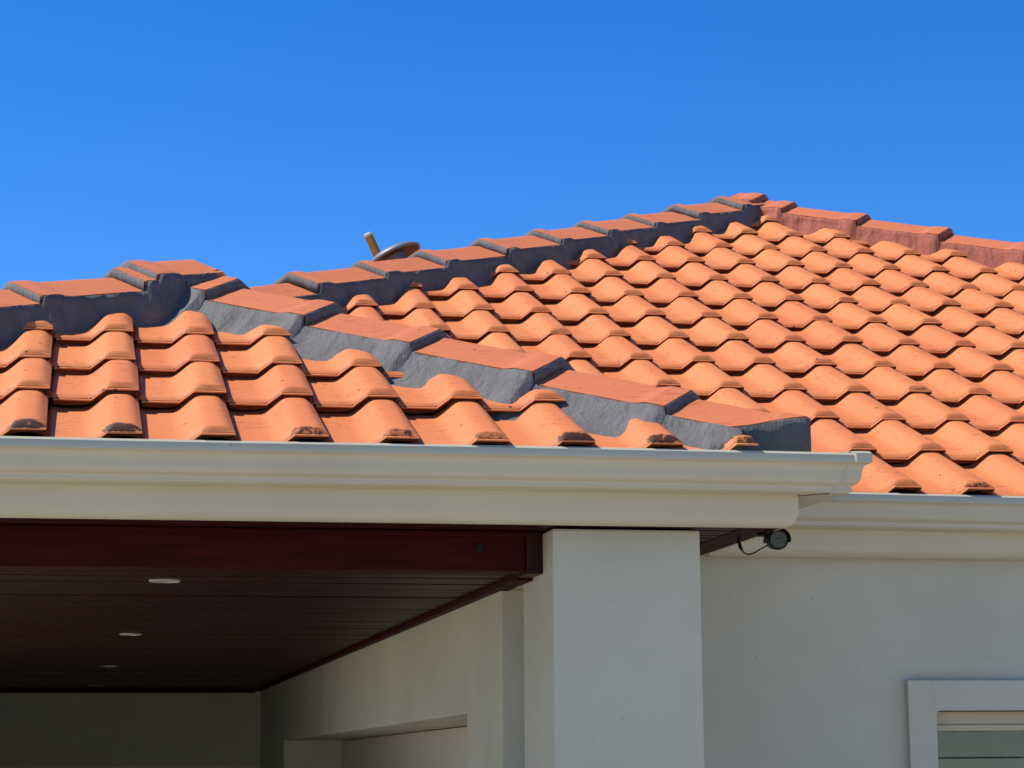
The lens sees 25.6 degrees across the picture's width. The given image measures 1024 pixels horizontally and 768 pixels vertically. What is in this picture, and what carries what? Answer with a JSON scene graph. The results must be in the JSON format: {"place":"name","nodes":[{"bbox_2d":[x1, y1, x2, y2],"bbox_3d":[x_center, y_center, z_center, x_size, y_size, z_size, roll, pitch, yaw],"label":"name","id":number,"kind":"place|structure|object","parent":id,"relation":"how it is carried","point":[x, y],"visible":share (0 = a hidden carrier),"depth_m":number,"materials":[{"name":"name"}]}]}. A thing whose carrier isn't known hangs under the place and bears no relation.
{"place":"outdoors","nodes":[
{"label":"outdoors","id":0,"kind":"place"},
{"bbox_2d":[0,193,1023,767],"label":"house","id":1,"kind":"structure","parent":0,"point":[492,503],"depth_m":6.21,"materials":[{"name":"tile"}]},
{"bbox_2d":[0,765,258,767],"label":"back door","id":2,"kind":"structure","parent":1,"relation":"in","point":[177,766],"depth_m":13.20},
{"bbox_2d":[119,633,141,635],"bbox_3d":[-1.355,0.888,7.994,0.080,0.009,0.080,1,-10,-11],"label":"downlight","id":3,"kind":"object","parent":1,"relation":"attached to","point":[130,634],"visible":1,"depth_m":7.97,"materials":[{"name":"white glass"}]},
{"bbox_2d":[149,579,179,582],"bbox_3d":[-0.890,0.503,5.763,0.080,0.009,0.080,1,-10,-11],"label":"downlight","id":4,"kind":"object","parent":1,"relation":"attached to","point":[164,580],"visible":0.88,"depth_m":5.75,"materials":[{"name":"white glass"}]},
{"bbox_2d":[363,232,380,256],"bbox_3d":[-0.531,-0.490,9.129,0.145,0.258,0.041,1,-10,-11],"label":"post","id":5,"kind":"object","parent":1,"relation":"on","point":[372,243],"visible":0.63,"depth_m":9.12,"materials":[{"name":"yellow paint"}]},
{"bbox_2d":[342,733,407,767],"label":"sliding door","id":6,"kind":"structure","parent":1,"relation":"in","point":[391,751],"depth_m":10.55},
{"bbox_2d":[371,241,420,260],"bbox_3d":[-0.462,-0.415,8.977,0.232,0.299,0.220,5,-11,-29],"label":"satellite dish","id":7,"kind":"object","parent":1,"relation":"on","point":[404,249],"visible":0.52,"depth_m":8.94,"materials":[{"name":"grey metal"}]},
{"bbox_2d":[407,727,466,767],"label":"sliding door","id":8,"kind":"structure","parent":1,"relation":"in","point":[443,748],"depth_m":8.76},
{"bbox_2d":[737,528,790,554],"bbox_3d":[0.643,0.390,5.603,0.091,0.059,0.200,3,-10,-19],"label":"security camera","id":9,"kind":"object","parent":1,"relation":"attached to","point":[780,539],"visible":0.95,"depth_m":5.53,"materials":[{"name":"black plastic"}]},
{"bbox_2d":[770,531,786,547],"bbox_3d":[0.656,0.383,5.532,0.041,0.041,0.004,-1,-10,1],"label":"lens window","id":10,"kind":"structure","parent":9,"relation":"in","point":[778,539],"depth_m":5.53,"materials":[{"name":"grey glass"}]},
{"bbox_2d":[905,680,1023,767],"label":"window","id":11,"kind":"structure","parent":1,"relation":"in","point":[980,724],"depth_m":6.29,"materials":[{"name":"white glass"}]},
{"bbox_2d":[0,0,1023,288],"label":"sky","id":12,"kind":"structure","parent":0,"point":[255,142],"materials":[{"name":"blue"}]}
]}

